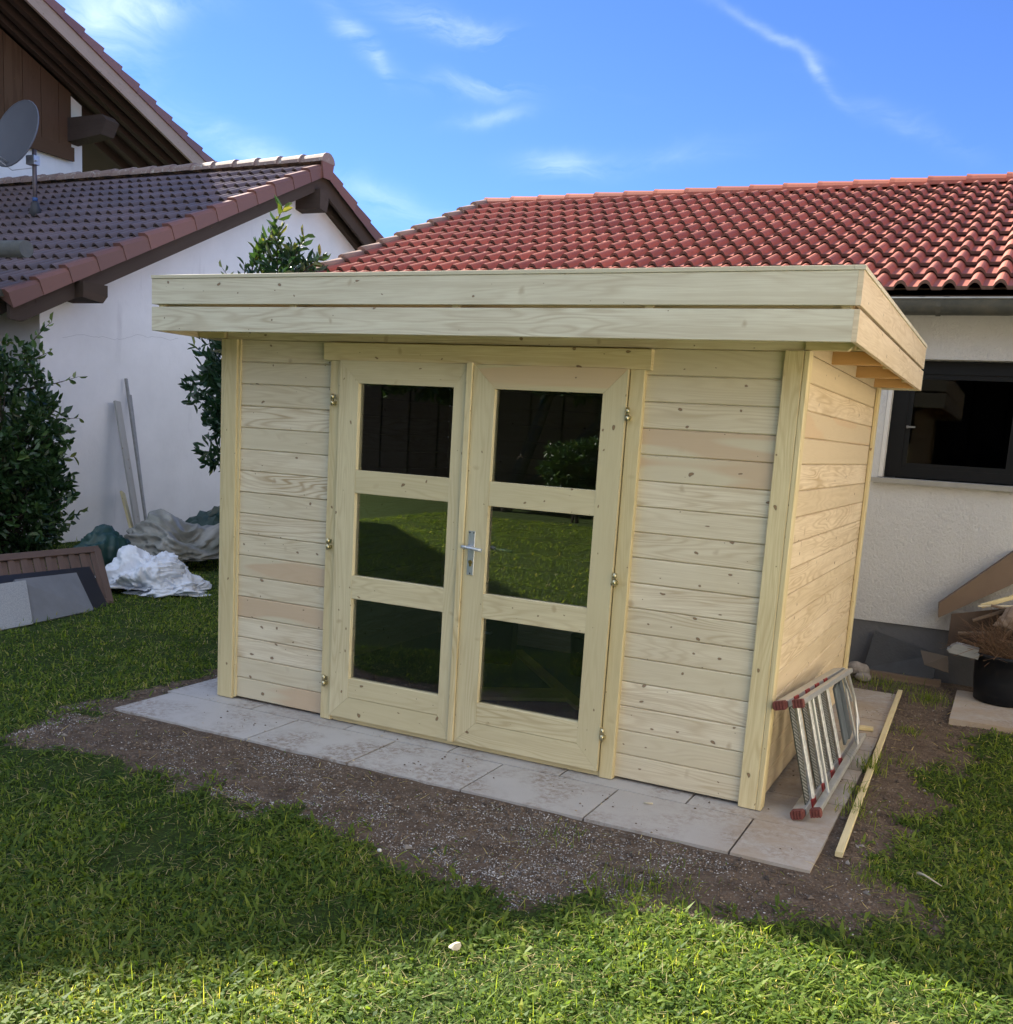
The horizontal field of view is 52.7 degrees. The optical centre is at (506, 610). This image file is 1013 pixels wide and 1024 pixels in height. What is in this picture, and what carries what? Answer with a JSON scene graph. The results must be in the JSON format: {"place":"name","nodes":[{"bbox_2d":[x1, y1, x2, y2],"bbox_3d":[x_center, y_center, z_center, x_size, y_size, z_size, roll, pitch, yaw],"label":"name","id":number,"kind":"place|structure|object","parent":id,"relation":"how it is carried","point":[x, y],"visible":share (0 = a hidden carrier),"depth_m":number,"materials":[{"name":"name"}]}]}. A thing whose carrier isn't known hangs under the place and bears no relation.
{"place":"outdoors","nodes":[
{"label":"outdoors","id":0,"kind":"place"},
{"bbox_2d":[113,677,895,873],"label":"pavement","id":1,"kind":"structure","parent":0,"point":[720,825],"depth_m":4.77,"materials":[{"name":"concrete"}]},
{"bbox_2d":[151,265,927,810],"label":"garden shed","id":2,"kind":"structure","parent":1,"relation":"on","point":[653,485],"depth_m":4.88,"materials":[{"name":"beige wood"}]},
{"bbox_2d":[322,360,473,739],"bbox_3d":[-0.575,-0.310,5.165,0.795,1.846,0.054,8,11,25],"label":"door","id":3,"kind":"structure","parent":2,"relation":"in","point":[377,703],"depth_m":5.17,"materials":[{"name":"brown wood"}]},
{"bbox_2d":[454,364,631,770],"bbox_3d":[0.157,-0.205,4.826,0.796,1.846,0.163,8,11,25],"label":"door","id":4,"kind":"structure","parent":2,"relation":"in","point":[566,741],"depth_m":4.81,"materials":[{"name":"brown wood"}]},
{"bbox_2d":[516,650,579,709],"bbox_3d":[0.257,0.426,6.639,0.070,0.025,1.500,1,10,-14],"label":"long batten","id":5,"kind":"object","parent":2,"relation":"on","point":[545,676],"visible":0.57,"depth_m":6.55,"materials":[{"name":"brown wood"}]},
{"bbox_2d":[204,694,884,854],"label":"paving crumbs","id":6,"kind":"object","parent":1,"relation":"on","point":[550,784],"visible":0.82,"depth_m":4.84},
{"bbox_2d":[772,667,865,819],"bbox_3d":[1.619,0.537,5.118,0.128,0.521,1.688,-8,3,28],"label":"step ladder","id":7,"kind":"object","parent":1,"relation":"on","point":[828,751],"visible":1,"depth_m":4.80,"materials":[{"name":"metal"}]},
{"bbox_2d":[859,725,872,731],"bbox_3d":[2.079,0.680,5.933,0.090,0.022,0.044,7,10,17],"label":"wood block","id":8,"kind":"object","parent":1,"relation":"on","point":[866,728],"depth_m":5.91,"materials":[{"name":"brown wood"}]},
{"bbox_2d":[0,535,1012,1023],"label":"grass","id":9,"kind":"structure","parent":0,"point":[224,985],"depth_m":3.33,"materials":[{"name":"green plant"}]},
{"bbox_2d":[449,942,460,950],"bbox_3d":[-0.158,1.026,3.133,0.040,0.016,0.028,-8,33,-1],"label":"stone","id":10,"kind":"object","parent":9,"relation":"on","point":[456,946],"visible":1,"depth_m":3.13,"materials":[{"name":"stone"}]},
{"bbox_2d":[0,542,1012,1023],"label":"ground","id":11,"kind":"structure","parent":0,"point":[426,814],"depth_m":3.94,"materials":[{"name":"green plant"}]},
{"bbox_2d":[0,580,32,629],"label":"granite slab","id":12,"kind":"object","parent":11,"relation":"on","point":[15,609],"depth_m":7.42,"materials":[{"name":"grey stone"}]},
{"bbox_2d":[0,312,87,561],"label":"laurel bush","id":13,"kind":"object","parent":11,"relation":"on","point":[34,479],"visible":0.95,"depth_m":10.15,"materials":[{"name":"green plant"}]},
{"bbox_2d":[0,566,105,608],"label":"black board","id":14,"kind":"object","parent":11,"relation":"on","point":[91,587],"visible":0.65,"depth_m":8.30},
{"bbox_2d":[13,573,93,623],"bbox_3d":[-3.469,-0.111,7.859,0.282,0.312,0.838,6,10,13],"label":"stone slab","id":15,"kind":"object","parent":11,"relation":"on","point":[60,595],"depth_m":7.85,"materials":[{"name":"grey stone"}]},
{"bbox_2d":[0,546,113,603],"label":"fence panel","id":16,"kind":"object","parent":11,"relation":"on","point":[25,559],"visible":0.46,"depth_m":8.29,"materials":[{"name":"brown wood"}]},
{"bbox_2d":[68,524,133,574],"bbox_3d":[-3.854,-0.600,9.745,0.514,0.458,0.824,8,11,25],"label":"green tarpaulin","id":17,"kind":"object","parent":11,"relation":"on","point":[109,541],"visible":0.28,"depth_m":9.59,"materials":[{"name":"green plastic"}]},
{"bbox_2d":[0,0,214,177],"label":"gabled house","id":18,"kind":"structure","parent":11,"relation":"on","point":[99,108],"depth_m":18.62,"materials":[{"name":"brown wood"}]},
{"bbox_2d":[113,401,139,525],"bbox_3d":[-4.597,-1.696,12.445,0.479,1.677,0.120,9,11,29],"label":"leaning plank","id":19,"kind":"object","parent":11,"relation":"on","point":[126,460],"visible":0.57,"depth_m":12.41,"materials":[{"name":"grey wood"}]},
{"bbox_2d":[120,491,133,527],"bbox_3d":[-4.620,-1.149,12.506,0.079,0.611,0.504,-5,13,-39],"label":"short board","id":20,"kind":"object","parent":11,"relation":"on","point":[126,509],"visible":0.57,"depth_m":12.52,"materials":[{"name":"brown wood"}]},
{"bbox_2d":[124,378,146,520],"bbox_3d":[-4.522,-1.849,12.532,0.518,1.950,0.042,11,12,36],"label":"metal rail","id":21,"kind":"object","parent":11,"relation":"on","point":[135,449],"visible":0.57,"depth_m":12.52,"materials":[{"name":"metal"}]},
{"bbox_2d":[130,395,142,483],"bbox_3d":[-4.533,-1.770,12.628,0.431,1.757,0.037,11,13,38],"label":"thin rod","id":22,"kind":"object","parent":11,"relation":"on","point":[135,428],"visible":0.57,"depth_m":12.61,"materials":[{"name":"metal"}]},
{"bbox_2d":[121,569,211,597],"bbox_3d":[-2.972,-0.259,9.175,0.679,0.211,0.800,8,11,25],"label":"white sheet","id":23,"kind":"object","parent":11,"relation":"on","point":[189,584],"visible":0.76,"depth_m":9.00,"materials":[{"name":"plastic"}]},
{"bbox_2d":[95,545,187,590],"bbox_3d":[-3.250,-0.416,9.183,0.802,0.362,0.770,3,10,-4],"label":"white sack","id":24,"kind":"object","parent":23,"relation":"on","point":[131,568],"visible":0.77,"depth_m":8.96,"materials":[{"name":"plastic"}]},
{"bbox_2d":[123,509,219,561],"bbox_3d":[-3.388,-0.828,10.750,0.918,0.500,1.533,8,11,25],"label":"tarpaulin","id":25,"kind":"object","parent":11,"relation":"on","point":[156,532],"visible":0.66,"depth_m":10.39,"materials":[{"name":"grey plastic"}]},
{"bbox_2d":[0,152,383,543],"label":"garage","id":26,"kind":"structure","parent":11,"relation":"on","point":[106,244],"depth_m":13.04,"materials":[{"name":"white paint"}]},
{"bbox_2d":[0,240,33,257],"bbox_3d":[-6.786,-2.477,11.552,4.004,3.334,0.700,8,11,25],"label":"pipe","id":27,"kind":"object","parent":26,"relation":"on","point":[16,248],"visible":1,"depth_m":10.46,"materials":[{"name":"metal"}]},
{"bbox_2d":[0,100,40,216],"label":"satellite dish","id":28,"kind":"object","parent":26,"relation":"on","point":[19,122],"visible":0.98,"depth_m":14.42,"materials":[{"name":"metal"}]},
{"bbox_2d":[185,506,219,525],"bbox_3d":[-3.314,-1.032,12.029,0.672,0.512,1.214,8,11,25],"label":"green sheeting","id":29,"kind":"object","parent":11,"relation":"on","point":[209,517],"visible":0.12,"depth_m":11.66,"materials":[{"name":"green plastic"}]},
{"bbox_2d":[178,195,330,475],"bbox_3d":[-2.238,-2.154,10.472,2.911,3.654,1.720,13,14,43],"label":"cherry laurel","id":30,"kind":"object","parent":11,"relation":"on","point":[287,260],"visible":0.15,"depth_m":10.11,"materials":[{"name":"green plant"}]},
{"bbox_2d":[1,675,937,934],"bbox_3d":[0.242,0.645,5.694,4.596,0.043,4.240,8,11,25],"label":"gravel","id":31,"kind":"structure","parent":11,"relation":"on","point":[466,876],"depth_m":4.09,"materials":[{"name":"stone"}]},
{"bbox_2d":[4,673,1000,930],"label":"earth clods","id":32,"kind":"object","parent":11,"relation":"on","point":[512,867],"visible":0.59,"depth_m":4.30,"materials":[{"name":"brown soil"}]},
{"bbox_2d":[0,669,1012,942],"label":"soil crumbs","id":33,"kind":"object","parent":11,"relation":"on","point":[764,867],"visible":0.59,"depth_m":4.33,"materials":[{"name":"brown soil"}]},
{"bbox_2d":[509,817,585,851],"bbox_3d":[0.178,0.901,4.115,0.345,0.062,0.252,-2,12,-31],"label":"grass clump","id":34,"kind":"object","parent":11,"relation":"on","point":[546,830],"visible":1,"depth_m":4.14,"materials":[{"name":"green plant"}]},
{"bbox_2d":[550,848,725,923],"bbox_3d":[0.498,0.975,3.679,0.635,0.088,0.582,1,10,-14],"label":"grass clump","id":35,"kind":"object","parent":11,"relation":"on","point":[629,887],"visible":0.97,"depth_m":3.69,"materials":[{"name":"green plant"}]},
{"bbox_2d":[296,172,1012,686],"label":"rendered house","id":36,"kind":"structure","parent":11,"relation":"on","point":[934,254],"depth_m":7.59,"materials":[{"name":"white plaster render"},{"name":"red clay roof tile"},{"name":"zinc"}]},
{"bbox_2d":[884,362,1012,484],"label":"window","id":37,"kind":"structure","parent":36,"relation":"in","point":[959,425],"depth_m":7.26,"materials":[{"name":"black glass"}]},
{"bbox_2d":[938,551,1012,617],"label":"wooden board","id":38,"kind":"object","parent":36,"relation":"attached to","point":[996,576],"visible":1,"depth_m":7.09,"materials":[{"name":"brown wood"}]},
{"bbox_2d":[828,792,882,830],"bbox_3d":[1.586,0.868,4.553,0.264,0.115,0.327,-4,13,-39],"label":"grass clump","id":39,"kind":"object","parent":11,"relation":"on","point":[848,809],"visible":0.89,"depth_m":4.57,"materials":[{"name":"green plant"}]},
{"bbox_2d":[838,779,876,799],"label":"grass clump","id":40,"kind":"object","parent":11,"relation":"on","point":[852,788],"visible":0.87,"depth_m":4.80,"materials":[{"name":"green plant"}]},
{"bbox_2d":[848,661,869,674],"bbox_3d":[2.539,0.417,7.378,0.148,0.103,0.120,3,10,-3],"label":"stone","id":41,"kind":"object","parent":11,"relation":"on","point":[857,667],"visible":0.62,"depth_m":7.34,"materials":[{"name":"grey stone"}]},
{"bbox_2d":[855,672,870,681],"bbox_3d":[2.530,0.467,7.258,0.111,0.065,0.089,8,11,25],"label":"stone","id":42,"kind":"object","parent":11,"relation":"on","point":[867,676],"visible":0.9,"depth_m":7.22,"materials":[{"name":"grey stone"}]},
{"bbox_2d":[835,690,902,857],"bbox_3d":[1.993,0.757,5.496,0.030,0.030,3.191,8,11,24],"label":"timber batten","id":43,"kind":"object","parent":11,"relation":"on","point":[845,837],"visible":0.95,"depth_m":4.89,"materials":[{"name":"brown wood"}]},
{"bbox_2d":[828,858,917,896],"bbox_3d":[1.401,1.009,3.887,0.278,0.066,0.298,-5,13,-42],"label":"grass clump","id":44,"kind":"object","parent":11,"relation":"on","point":[862,875],"visible":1,"depth_m":3.89,"materials":[{"name":"green plant"}]},
{"bbox_2d":[848,746,901,776],"bbox_3d":[1.846,0.741,5.194,0.306,0.164,0.233,3,10,-4],"label":"grass clump","id":45,"kind":"object","parent":11,"relation":"on","point":[875,767],"visible":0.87,"depth_m":5.18,"materials":[{"name":"green plant"}]},
{"bbox_2d":[850,670,949,696],"bbox_3d":[2.614,0.486,7.150,0.760,0.115,0.703,2,10,-10],"label":"grass clump","id":46,"kind":"object","parent":11,"relation":"on","point":[881,683],"visible":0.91,"depth_m":7.13,"materials":[{"name":"green plant"}]},
{"bbox_2d":[869,669,940,686],"bbox_3d":[2.824,0.487,7.381,0.570,0.063,0.060,8,11,25],"label":"edging board","id":47,"kind":"object","parent":11,"relation":"on","point":[916,680],"visible":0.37,"depth_m":7.33,"materials":[{"name":"brown wood"}]},
{"bbox_2d":[865,631,935,678],"bbox_3d":[2.859,0.314,7.412,0.481,0.284,0.129,8,11,25],"label":"slate slab","id":48,"kind":"object","parent":47,"relation":"on","point":[886,653],"depth_m":7.43,"materials":[{"name":"grey stone"}]},
{"bbox_2d":[879,749,932,774],"bbox_3d":[2.069,0.775,5.378,0.315,0.085,0.378,2,10,-8],"label":"grass clump","id":49,"kind":"object","parent":11,"relation":"on","point":[890,760],"visible":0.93,"depth_m":5.39,"materials":[{"name":"green plant"}]},
{"bbox_2d":[889,722,936,738],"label":"grass clump","id":50,"kind":"object","parent":11,"relation":"on","point":[913,729],"visible":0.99,"depth_m":6.00,"materials":[{"name":"green plant"}]},
{"bbox_2d":[891,686,966,709],"bbox_3d":[2.760,0.548,6.815,0.474,0.110,0.441,4,10,4],"label":"grass clump","id":51,"kind":"object","parent":11,"relation":"on","point":[928,698],"visible":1,"depth_m":6.78,"materials":[{"name":"green plant"}]},
{"bbox_2d":[917,872,941,885],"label":"broken twig","id":52,"kind":"object","parent":11,"relation":"on","point":[920,873],"visible":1,"depth_m":3.92,"materials":[{"name":"wood"}]},
{"bbox_2d":[921,650,948,672],"bbox_3d":[2.950,0.351,7.059,0.210,0.124,0.039,11,12,38],"label":"torn cardboard","id":53,"kind":"object","parent":11,"relation":"on","point":[936,661],"visible":1,"depth_m":7.05,"materials":[{"name":"brown cardboard"}]},
{"bbox_2d":[949,690,1012,733],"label":"paver","id":54,"kind":"object","parent":11,"relation":"on","point":[974,712],"visible":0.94,"depth_m":6.43,"materials":[{"name":"concrete"}]},
{"bbox_2d":[973,652,1012,707],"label":"plant pot","id":55,"kind":"object","parent":54,"relation":"on","point":[992,682],"visible":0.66,"depth_m":6.65,"materials":[{"name":"black plastic"}]},
{"bbox_2d":[947,642,979,659],"bbox_3d":[3.039,0.258,6.801,0.200,0.068,0.100,16,14,24],"label":"plastic tray","id":56,"kind":"object","parent":55,"relation":"in","point":[957,648],"visible":0.96,"depth_m":6.76,"materials":[{"name":"white plastic"}]},
{"bbox_2d":[940,609,1012,666],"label":"garden clippings","id":57,"kind":"object","parent":55,"relation":"in","point":[996,645],"visible":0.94,"depth_m":6.71,"materials":[{"name":"brown plant"}]},
{"bbox_2d":[947,609,1012,644],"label":"cardboard sheet","id":58,"kind":"object","parent":57,"relation":"on","point":[957,620],"visible":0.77,"depth_m":7.10,"materials":[{"name":"brown cardboard"}]},
{"bbox_2d":[958,632,1012,634],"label":"split stick","id":59,"kind":"object","parent":57,"relation":"on","point":[962,633],"visible":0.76,"depth_m":7.03,"materials":[{"name":"brown wood"}]},
{"bbox_2d":[972,610,1004,621],"bbox_3d":[3.445,-0.024,6.924,0.510,0.256,0.045,7,10,20],"label":"split stick","id":60,"kind":"object","parent":57,"relation":"on","point":[988,615],"visible":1,"depth_m":6.97,"materials":[{"name":"brown wood"}]},
{"bbox_2d":[981,595,1012,607],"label":"timber offcut","id":61,"kind":"object","parent":57,"relation":"on","point":[1002,600],"visible":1,"depth_m":6.96,"materials":[{"name":"brown wood"}]},
{"bbox_2d":[993,606,1012,632],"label":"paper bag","id":62,"kind":"object","parent":57,"relation":"on","point":[1008,618],"visible":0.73,"depth_m":6.82,"materials":[{"name":"brown paper"}]},
{"bbox_2d":[991,604,1006,609],"bbox_3d":[3.495,0.020,6.866,0.454,0.078,0.020,7,11,20],"label":"split stick","id":63,"kind":"object","parent":62,"relation":"in","point":[998,607],"visible":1,"depth_m":6.92,"materials":[{"name":"beige wood"}]},
{"bbox_2d":[978,605,1012,606],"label":"thin lath","id":64,"kind":"object","parent":63,"relation":"on","point":[997,605],"visible":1,"depth_m":6.94,"materials":[{"name":"wood"}]},
{"bbox_2d":[56,0,1012,237],"label":"sky","id":65,"kind":"structure","parent":0,"point":[423,110],"materials":[{"name":"blue"}]}
]}

